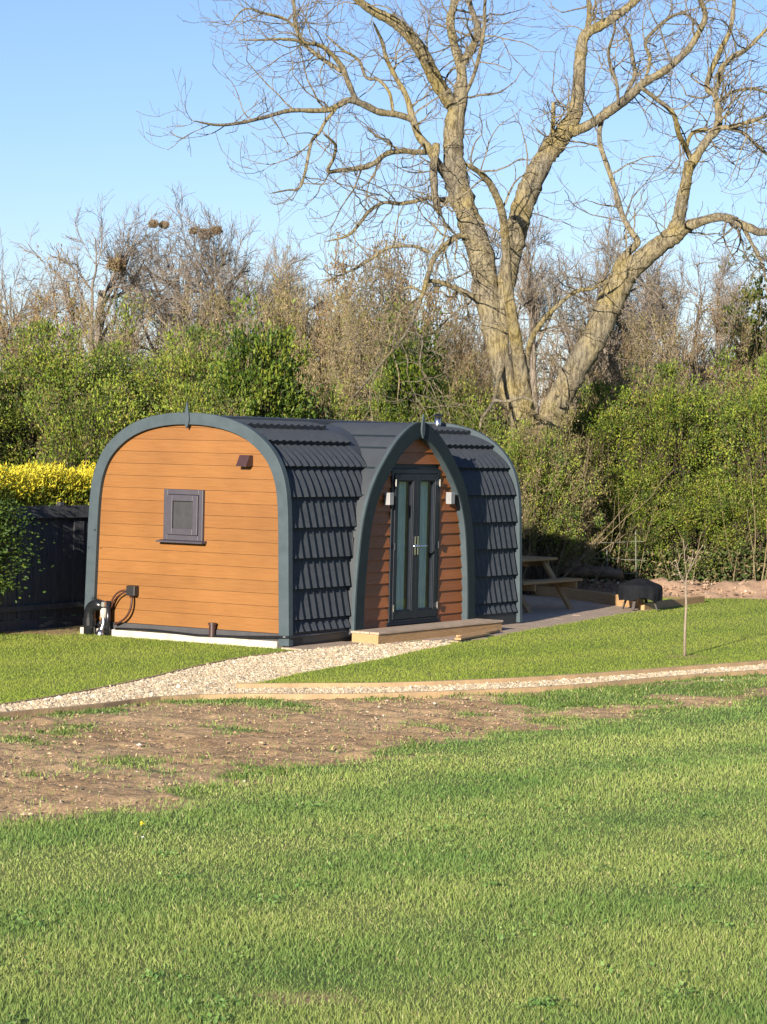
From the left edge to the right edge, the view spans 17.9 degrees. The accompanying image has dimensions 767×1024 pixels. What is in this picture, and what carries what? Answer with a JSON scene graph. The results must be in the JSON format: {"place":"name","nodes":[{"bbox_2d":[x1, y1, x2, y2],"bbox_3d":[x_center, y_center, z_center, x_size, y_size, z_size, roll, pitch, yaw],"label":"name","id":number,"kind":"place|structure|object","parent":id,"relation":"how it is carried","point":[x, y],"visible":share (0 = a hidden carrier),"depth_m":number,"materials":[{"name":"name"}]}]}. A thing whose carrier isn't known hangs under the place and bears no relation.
{"place":"outdoors","nodes":[
{"label":"outdoors","id":0,"kind":"place"},
{"bbox_2d":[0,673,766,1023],"bbox_3d":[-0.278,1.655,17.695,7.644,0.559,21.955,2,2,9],"label":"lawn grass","id":1,"kind":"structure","parent":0,"point":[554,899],"depth_m":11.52,"materials":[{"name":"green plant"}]},
{"bbox_2d":[0,531,766,1023],"bbox_3d":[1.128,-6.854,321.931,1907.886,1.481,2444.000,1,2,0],"label":"ground","id":2,"kind":"structure","parent":0,"point":[114,791],"depth_m":15.13,"materials":[{"name":"green plant"}]},
{"bbox_2d":[0,374,39,504],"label":"bush","id":3,"kind":"object","parent":2,"relation":"on","point":[9,426],"visible":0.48,"depth_m":41.25,"materials":[{"name":"green plant"}]},
{"bbox_2d":[0,468,54,603],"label":"laurel bush","id":4,"kind":"object","parent":2,"relation":"on","point":[5,531],"visible":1,"depth_m":29.47,"materials":[{"name":"green plant"}]},
{"bbox_2d":[0,502,88,631],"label":"timber fence","id":5,"kind":"object","parent":2,"relation":"on","point":[62,582],"visible":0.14,"depth_m":31.04,"materials":[{"name":"black wood"}]},
{"bbox_2d":[0,233,94,407],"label":"bare tree","id":6,"kind":"object","parent":2,"relation":"on","point":[12,303],"visible":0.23,"depth_m":77.43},
{"bbox_2d":[0,459,95,620],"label":"golden hedge","id":7,"kind":"object","parent":2,"relation":"on","point":[74,484],"visible":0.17,"depth_m":31.31,"materials":[{"name":"yellow plant"}]},
{"bbox_2d":[0,230,95,497],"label":"thicket","id":8,"kind":"object","parent":2,"relation":"on","point":[35,311],"visible":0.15,"depth_m":52.14,"materials":[{"name":"brown plant"}]},
{"bbox_2d":[0,313,154,531],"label":"bush","id":9,"kind":"object","parent":2,"relation":"on","point":[48,366],"visible":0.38,"depth_m":41.65,"materials":[{"name":"green plant"}]},
{"bbox_2d":[13,271,142,462],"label":"thicket","id":10,"kind":"object","parent":2,"relation":"on","point":[90,313],"visible":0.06,"depth_m":53.94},
{"bbox_2d":[6,360,153,504],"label":"bush","id":11,"kind":"object","parent":2,"relation":"on","point":[84,446],"visible":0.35,"depth_m":38.64,"materials":[{"name":"green plant"}]},
{"bbox_2d":[7,189,187,378],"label":"bare tree","id":12,"kind":"object","parent":2,"relation":"on","point":[127,286],"visible":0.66,"depth_m":70.45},
{"bbox_2d":[104,256,125,273],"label":"rook nest","id":13,"kind":"object","parent":12,"relation":"on","point":[119,262],"visible":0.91,"depth_m":69.24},
{"bbox_2d":[146,219,159,227],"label":"rook nest","id":14,"kind":"object","parent":12,"relation":"on","point":[154,223],"visible":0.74,"depth_m":72.92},
{"bbox_2d":[83,599,112,634],"bbox_3d":[-3.534,1.329,30.157,0.362,0.517,0.230,2,2,32],"label":"soil pipe","id":15,"kind":"object","parent":2,"relation":"on","point":[92,607],"visible":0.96,"depth_m":30.11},
{"bbox_2d":[95,601,110,635],"bbox_3d":[-3.486,1.333,30.055,0.227,0.483,0.155,2,2,32],"label":"water pipe","id":16,"kind":"object","parent":2,"relation":"on","point":[105,614],"visible":0.91,"depth_m":30.03,"materials":[{"name":"metal"}]},
{"bbox_2d":[75,288,189,434],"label":"bush","id":17,"kind":"object","parent":2,"relation":"on","point":[112,344],"visible":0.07,"depth_m":43.74,"materials":[{"name":"green plant"}]},
{"bbox_2d":[65,254,204,436],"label":"thicket","id":18,"kind":"object","parent":2,"relation":"on","point":[136,349],"visible":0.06,"depth_m":55.44,"materials":[{"name":"brown plant"}]},
{"bbox_2d":[0,651,287,704],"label":"path edging","id":19,"kind":"object","parent":2,"relation":"on","point":[126,682],"visible":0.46,"depth_m":24.28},
{"bbox_2d":[93,319,250,431],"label":"bush","id":20,"kind":"object","parent":2,"relation":"on","point":[164,372],"visible":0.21,"depth_m":42.72,"materials":[{"name":"green plant"}]},
{"bbox_2d":[80,627,282,648],"bbox_3d":[-0.982,1.531,32.056,2.960,0.166,5.840,2,2,32],"label":"concrete base","id":21,"kind":"object","parent":2,"relation":"on","point":[195,639],"visible":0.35,"depth_m":29.44,"materials":[{"name":"grey concrete"}]},
{"bbox_2d":[84,401,521,646],"bbox_3d":[-0.872,0.090,31.880,3.145,2.920,5.833,2,2,32],"label":"glamping pod","id":22,"kind":"object","parent":21,"relation":"on","point":[287,532],"visible":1,"depth_m":29.91,"materials":[{"name":"wood"}]},
{"bbox_2d":[156,489,206,543],"bbox_3d":[-2.442,0.051,29.525,0.685,0.645,0.120,2,2,32],"label":"window","id":23,"kind":"structure","parent":22,"relation":"in","point":[184,513],"depth_m":29.52,"materials":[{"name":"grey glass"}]},
{"bbox_2d":[385,469,440,625],"bbox_3d":[0.409,0.441,31.162,0.151,1.975,1.302,2,2,32],"label":"french door","id":24,"kind":"structure","parent":22,"relation":"in","point":[413,614],"depth_m":31.12,"materials":[{"name":"plastic"}]},
{"bbox_2d":[100,182,269,368],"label":"bare tree","id":25,"kind":"object","parent":2,"relation":"on","point":[174,277],"visible":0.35,"depth_m":72.37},
{"bbox_2d":[159,220,169,229],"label":"rook nest","id":26,"kind":"object","parent":25,"relation":"on","point":[162,225],"visible":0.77,"depth_m":73.22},
{"bbox_2d":[138,364,260,417],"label":"bush","id":27,"kind":"object","parent":2,"relation":"on","point":[179,406],"visible":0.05,"depth_m":38.90,"materials":[{"name":"green plant"}]},
{"bbox_2d":[133,246,270,402],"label":"thicket","id":28,"kind":"object","parent":2,"relation":"on","point":[201,323],"visible":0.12,"depth_m":54.19,"materials":[{"name":"brown plant"}]},
{"bbox_2d":[122,193,322,378],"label":"bare tree","id":29,"kind":"object","parent":2,"relation":"on","point":[213,269],"visible":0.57,"depth_m":68.53,"materials":[{"name":"plant"}]},
{"bbox_2d":[189,227,197,234],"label":"rook nest","id":30,"kind":"object","parent":29,"relation":"on","point":[194,231],"visible":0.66,"depth_m":69.74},
{"bbox_2d":[197,228,212,238],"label":"rook nest","id":31,"kind":"object","parent":29,"relation":"on","point":[205,232],"visible":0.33,"depth_m":69.31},
{"bbox_2d":[211,226,222,235],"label":"rook nest","id":32,"kind":"object","parent":29,"relation":"on","point":[218,228],"visible":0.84,"depth_m":69.53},
{"bbox_2d":[187,280,346,418],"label":"bush","id":33,"kind":"object","parent":2,"relation":"on","point":[277,377],"visible":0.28,"depth_m":40.25,"materials":[{"name":"green plant"}]},
{"bbox_2d":[179,230,364,418],"bbox_3d":[-1.474,-2.454,52.136,4.576,7.236,4.504,3,2,42],"label":"thicket","id":34,"kind":"object","parent":2,"relation":"on","point":[283,294],"visible":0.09,"depth_m":51.84,"materials":[{"name":"brown plant"}]},
{"bbox_2d":[232,239,313,383],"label":"bare tree","id":35,"kind":"object","parent":2,"relation":"on","point":[276,259],"visible":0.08,"depth_m":81.77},
{"bbox_2d":[208,249,345,403],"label":"thicket","id":36,"kind":"object","parent":2,"relation":"on","point":[290,315],"visible":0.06,"depth_m":50.93,"materials":[{"name":"brown plant"}]},
{"bbox_2d":[224,230,374,387],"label":"bare tree","id":37,"kind":"object","parent":2,"relation":"on","point":[310,295],"visible":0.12,"depth_m":83.65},
{"bbox_2d":[281,641,358,649],"bbox_3d":[-0.736,1.643,29.165,0.285,0.108,1.320,2,2,32],"label":"kerb board","id":38,"kind":"object","parent":2,"relation":"on","point":[324,645],"visible":0.47,"depth_m":29.07,"materials":[{"name":"beige wood"}]},
{"bbox_2d":[286,365,363,420],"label":"bush","id":39,"kind":"object","parent":2,"relation":"on","point":[332,396],"visible":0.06,"depth_m":41.80,"materials":[{"name":"green plant"}]},
{"bbox_2d":[293,267,417,420],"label":"thicket","id":40,"kind":"object","parent":2,"relation":"on","point":[352,377],"visible":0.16,"depth_m":47.90,"materials":[{"name":"brown plant"}]},
{"bbox_2d":[295,241,434,418],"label":"thicket","id":41,"kind":"object","parent":2,"relation":"on","point":[326,332],"visible":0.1,"depth_m":50.10,"materials":[{"name":"brown plant"}]},
{"bbox_2d":[11,680,722,801],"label":"pebbles","id":42,"kind":"object","parent":2,"relation":"on","point":[139,744],"visible":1,"depth_m":19.66,"materials":[{"name":"stone"}]},
{"bbox_2d":[0,286,748,459],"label":"distant woodland","id":43,"kind":"object","parent":2,"relation":"on","point":[340,347],"depth_m":99.39,"materials":[{"name":"plant"}]},
{"bbox_2d":[247,222,502,412],"bbox_3d":[-0.036,-2.434,51.261,6.909,7.360,6.393,2,2,18],"label":"thicket","id":44,"kind":"object","parent":2,"relation":"on","point":[343,269],"visible":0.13,"depth_m":51.09,"materials":[{"name":"brown plant"}]},
{"bbox_2d":[335,363,421,422],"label":"bush","id":45,"kind":"object","parent":2,"relation":"on","point":[375,405],"visible":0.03,"depth_m":42.88,"materials":[{"name":"green plant"}]},
{"bbox_2d":[0,673,763,820],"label":"soil clods","id":46,"kind":"object","parent":2,"relation":"on","point":[24,813],"visible":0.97,"depth_m":19.43,"materials":[{"name":"soil"}]},
{"bbox_2d":[0,594,766,702],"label":"short lawn grass","id":47,"kind":"structure","parent":2,"relation":"on","point":[340,667],"depth_m":28.14,"materials":[{"name":"green plant"}]},
{"bbox_2d":[0,669,766,717],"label":"path edging","id":48,"kind":"object","parent":2,"relation":"on","point":[289,696],"visible":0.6,"depth_m":23.24,"materials":[{"name":"brown wood"}]},
{"bbox_2d":[0,671,766,829],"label":"soil grass tufts","id":49,"kind":"object","parent":2,"relation":"on","point":[499,700],"visible":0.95,"depth_m":22.58,"materials":[{"name":"green plant"}]},
{"bbox_2d":[0,748,766,1023],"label":"lawn weeds","id":50,"kind":"object","parent":2,"relation":"on","point":[541,1001],"visible":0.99,"depth_m":10.37,"materials":[{"name":"green plant"}]},
{"bbox_2d":[318,254,471,419],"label":"thicket","id":51,"kind":"object","parent":2,"relation":"on","point":[370,311],"visible":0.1,"depth_m":48.95,"materials":[{"name":"brown plant"}]},
{"bbox_2d":[298,238,491,409],"bbox_3d":[-0.147,-2.400,53.242,4.840,7.171,5.231,1,2,-18],"label":"thicket","id":52,"kind":"object","parent":2,"relation":"on","point":[313,312],"visible":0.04,"depth_m":52.57,"materials":[{"name":"brown plant"}]},
{"bbox_2d":[329,230,482,385],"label":"thicket","id":53,"kind":"object","parent":2,"relation":"on","point":[429,249],"visible":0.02,"depth_m":52.85,"materials":[{"name":"brown plant"}]},
{"bbox_2d":[348,289,476,422],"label":"bush","id":54,"kind":"object","parent":2,"relation":"on","point":[415,370],"visible":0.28,"depth_m":43.52,"materials":[{"name":"green plant"}]},
{"bbox_2d":[355,280,532,432],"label":"thicket","id":55,"kind":"object","parent":2,"relation":"on","point":[460,355],"visible":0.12,"depth_m":50.14,"materials":[{"name":"brown plant"}]},
{"bbox_2d":[137,0,766,504],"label":"bare tree","id":56,"kind":"object","parent":2,"relation":"on","point":[491,294],"visible":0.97,"depth_m":41.58,"materials":[{"name":"brown plant"}]},
{"bbox_2d":[410,371,511,448],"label":"bush","id":57,"kind":"object","parent":2,"relation":"on","point":[475,423],"visible":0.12,"depth_m":42.86,"materials":[{"name":"green plant"}]},
{"bbox_2d":[427,290,507,425],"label":"thicket","id":58,"kind":"object","parent":2,"relation":"on","point":[441,337],"visible":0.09,"depth_m":48.75,"materials":[{"name":"brown plant"}]},
{"bbox_2d":[447,325,524,449],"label":"thicket","id":59,"kind":"object","parent":2,"relation":"on","point":[488,387],"visible":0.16,"depth_m":47.58,"materials":[{"name":"brown plant"}]},
{"bbox_2d":[439,210,536,423],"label":"bare tree","id":60,"kind":"object","parent":2,"relation":"on","point":[482,340],"visible":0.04,"depth_m":79.75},
{"bbox_2d":[347,595,648,644],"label":"timber deck","id":61,"kind":"structure","parent":2,"relation":"on","point":[548,611],"depth_m":35.81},
{"bbox_2d":[351,618,502,644],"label":"step","id":62,"kind":"structure","parent":61,"relation":"on","point":[377,636],"depth_m":30.60,"materials":[{"name":"brown wood"}]},
{"bbox_2d":[455,632,489,639],"bbox_3d":[1.124,1.564,30.735,0.085,0.026,1.064,2,2,23],"label":"loose plank","id":63,"kind":"object","parent":61,"relation":"on","point":[471,636],"visible":1,"depth_m":30.67,"materials":[{"name":"brown wood"}]},
{"bbox_2d":[456,628,498,635],"bbox_3d":[1.214,1.550,31.356,0.085,0.026,1.422,2,2,22],"label":"loose plank","id":64,"kind":"object","parent":61,"relation":"on","point":[476,631],"visible":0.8,"depth_m":31.37,"materials":[{"name":"wood"}]},
{"bbox_2d":[456,629,499,636],"bbox_3d":[1.215,1.555,31.149,0.085,0.026,1.475,2,2,21],"label":"loose plank","id":65,"kind":"object","parent":61,"relation":"on","point":[493,631],"visible":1,"depth_m":31.41,"materials":[{"name":"brown wood"}]},
{"bbox_2d":[522,556,582,612],"bbox_3d":[1.861,1.087,36.831,1.640,0.786,1.900,2,2,32],"label":"picnic table","id":66,"kind":"object","parent":61,"relation":"on","point":[558,584],"visible":0.34,"depth_m":37.02,"materials":[{"name":"wood"}]},
{"bbox_2d":[618,578,662,610],"bbox_3d":[3.901,1.244,37.047,0.684,0.479,0.689,1,2,-17],"label":"fire pit","id":67,"kind":"object","parent":61,"relation":"on","point":[646,590],"visible":1,"depth_m":36.80,"materials":[{"name":"black fabric"}]},
{"bbox_2d":[236,660,766,688],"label":"path edging","id":68,"kind":"object","parent":2,"relation":"on","point":[455,682],"visible":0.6,"depth_m":25.09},
{"bbox_2d":[467,205,586,417],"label":"bare tree","id":69,"kind":"object","parent":2,"relation":"on","point":[533,312],"visible":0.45,"depth_m":77.82,"materials":[{"name":"plant"}]},
{"bbox_2d":[496,412,606,594],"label":"bush","id":70,"kind":"object","parent":2,"relation":"on","point":[532,572],"visible":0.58,"depth_m":40.38,"materials":[{"name":"green plant"}]},
{"bbox_2d":[440,368,665,578],"bbox_3d":[2.420,-0.462,40.361,3.573,3.902,3.516,0,2,-40],"label":"thicket","id":71,"kind":"object","parent":2,"relation":"on","point":[531,433],"visible":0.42,"depth_m":40.52,"materials":[{"name":"green plant"}]},
{"bbox_2d":[476,316,640,470],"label":"thicket","id":72,"kind":"object","parent":2,"relation":"on","point":[536,372],"visible":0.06,"depth_m":52.03,"materials":[{"name":"brown plant"}]},
{"bbox_2d":[522,415,645,590],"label":"thicket","id":73,"kind":"object","parent":2,"relation":"on","point":[589,512],"visible":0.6,"depth_m":40.67,"materials":[{"name":"green plant"}]},
{"bbox_2d":[532,314,643,471],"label":"thicket","id":74,"kind":"object","parent":2,"relation":"on","point":[613,367],"visible":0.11,"depth_m":51.94,"materials":[{"name":"brown plant"}]},
{"bbox_2d":[532,586,643,607],"bbox_3d":[2.613,1.327,40.348,0.100,0.250,6.392,1,2,-25],"label":"sleeper","id":75,"kind":"object","parent":2,"relation":"on","point":[592,596],"visible":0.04,"depth_m":38.86,"materials":[{"name":"brown wood"}]},
{"bbox_2d":[553,565,622,579],"bbox_3d":[3.326,0.997,40.743,1.354,0.228,0.215,2,2,16],"label":"log","id":76,"kind":"object","parent":2,"relation":"on","point":[610,572],"visible":0.78,"depth_m":40.62,"materials":[{"name":"brown wood"}]},
{"bbox_2d":[518,206,688,420],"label":"bare tree","id":77,"kind":"object","parent":2,"relation":"on","point":[573,305],"visible":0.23,"depth_m":82.90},
{"bbox_2d":[552,214,671,410],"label":"bare tree","id":78,"kind":"object","parent":2,"relation":"on","point":[612,248],"visible":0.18,"depth_m":79.60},
{"bbox_2d":[581,530,645,591],"bbox_3d":[3.845,0.850,41.027,1.135,1.122,0.036,1,2,0],"label":"wire panel","id":79,"kind":"object","parent":2,"relation":"on","point":[635,541],"visible":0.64,"depth_m":41.02,"materials":[{"name":"grey metal"}]},
{"bbox_2d":[575,465,695,582],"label":"bush","id":80,"kind":"object","parent":2,"relation":"on","point":[642,527],"visible":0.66,"depth_m":42.07,"materials":[{"name":"green plant"}]},
{"bbox_2d":[565,271,705,478],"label":"thicket","id":81,"kind":"object","parent":2,"relation":"on","point":[645,357],"visible":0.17,"depth_m":52.23,"materials":[{"name":"brown plant"}]},
{"bbox_2d":[594,241,683,426],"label":"bare tree","id":82,"kind":"object","parent":2,"relation":"on","point":[651,267],"visible":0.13,"depth_m":81.62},
{"bbox_2d":[563,318,721,510],"bbox_3d":[5.530,-1.235,48.605,3.645,5.236,3.623,3,2,39],"label":"thicket","id":83,"kind":"object","parent":2,"relation":"on","point":[695,359],"visible":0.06,"depth_m":47.36,"materials":[{"name":"plant"}]},
{"bbox_2d":[580,242,731,405],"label":"bare tree","id":84,"kind":"object","parent":2,"relation":"on","point":[663,312],"visible":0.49,"depth_m":80.10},
{"bbox_2d":[596,356,728,579],"bbox_3d":[4.862,-0.642,43.099,2.697,4.254,2.948,1,2,-23],"label":"bush","id":85,"kind":"object","parent":2,"relation":"on","point":[684,457],"visible":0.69,"depth_m":42.56,"materials":[{"name":"green plant"}]},
{"bbox_2d":[560,544,766,586],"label":"hedge undergrowth","id":86,"kind":"object","parent":2,"relation":"on","point":[726,564],"visible":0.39,"depth_m":41.85,"materials":[{"name":"green plant"}]},
{"bbox_2d":[575,470,766,583],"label":"dead canes","id":87,"kind":"object","parent":2,"relation":"on","point":[698,546],"visible":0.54,"depth_m":41.57,"materials":[{"name":"brown plant"}]},
{"bbox_2d":[638,596,704,609],"bbox_3d":[4.529,1.461,38.262,0.100,0.180,2.625,2,2,28],"label":"sleeper","id":88,"kind":"object","parent":2,"relation":"on","point":[671,603],"visible":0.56,"depth_m":38.12,"materials":[{"name":"brown wood"}]},
{"bbox_2d":[598,292,762,477],"bbox_3d":[7.211,-1.816,54.494,5.739,6.212,5.311,3,2,39],"label":"thicket","id":89,"kind":"object","parent":2,"relation":"on","point":[703,371],"visible":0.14,"depth_m":53.93,"materials":[{"name":"brown plant"}]},
{"bbox_2d":[670,539,702,655],"bbox_3d":[3.573,1.041,28.882,0.358,1.439,0.279,2,2,21],"label":"sapling","id":90,"kind":"object","parent":2,"relation":"on","point":[684,633],"visible":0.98,"depth_m":28.90,"materials":[{"name":"brown plant"}]},
{"bbox_2d":[631,470,750,581],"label":"bush","id":91,"kind":"object","parent":2,"relation":"on","point":[704,529],"visible":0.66,"depth_m":42.06,"materials":[{"name":"green plant"}]},
{"bbox_2d":[643,342,765,582],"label":"bush","id":92,"kind":"object","parent":2,"relation":"on","point":[708,428],"visible":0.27,"depth_m":43.15,"materials":[{"name":"green plant"}]},
{"bbox_2d":[680,245,748,398],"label":"bare tree","id":93,"kind":"object","parent":2,"relation":"on","point":[720,293],"visible":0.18,"depth_m":83.49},
{"bbox_2d":[679,465,766,581],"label":"bush","id":94,"kind":"object","parent":2,"relation":"on","point":[760,522],"visible":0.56,"depth_m":42.23,"materials":[{"name":"green plant"}]},
{"bbox_2d":[687,349,766,579],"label":"bush","id":95,"kind":"object","parent":2,"relation":"on","point":[758,404],"visible":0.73,"depth_m":42.58,"materials":[{"name":"green plant"}]},
{"bbox_2d":[688,314,766,480],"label":"thicket","id":96,"kind":"object","parent":2,"relation":"on","point":[748,373],"visible":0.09,"depth_m":50.25,"materials":[{"name":"brown plant"}]},
{"bbox_2d":[705,234,766,382],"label":"bare tree","id":97,"kind":"object","parent":2,"relation":"on","point":[737,292],"visible":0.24,"depth_m":78.40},
{"bbox_2d":[706,245,766,434],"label":"ivy clad tree","id":98,"kind":"object","parent":2,"relation":"on","point":[755,322],"visible":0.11,"depth_m":55.80,"materials":[{"name":"green plant"}]},
{"bbox_2d":[0,0,766,435],"label":"sky","id":99,"kind":"structure","parent":0,"point":[76,76],"materials":[{"name":"blue"}]},
{"bbox_2d":[548,576,766,598],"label":"earth bank","id":100,"kind":"structure","parent":0,"point":[746,585],"depth_m":41.20,"materials":[{"name":"soil"}]},
{"bbox_2d":[540,375,712,579],"bbox_3d":[3.965,-0.483,43.248,2.962,3.870,2.709,0,2,-29],"label":"bush","id":101,"kind":"object","parent":100,"relation":"on","point":[607,427],"visible":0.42,"depth_m":42.84,"materials":[{"name":"green plant"}]},
{"bbox_2d":[580,578,766,597],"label":"bank clods","id":102,"kind":"object","parent":100,"relation":"on","point":[598,582],"visible":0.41,"depth_m":41.17,"materials":[{"name":"soil"}]},
{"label":"gravel path","id":103,"kind":"structure","parent":0,"visible":0},
{"bbox_2d":[0,639,766,715],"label":"gravel","id":104,"kind":"structure","parent":103,"relation":"on","point":[224,677],"depth_m":25.14,"materials":[{"name":"beige gravel"}]}
]}

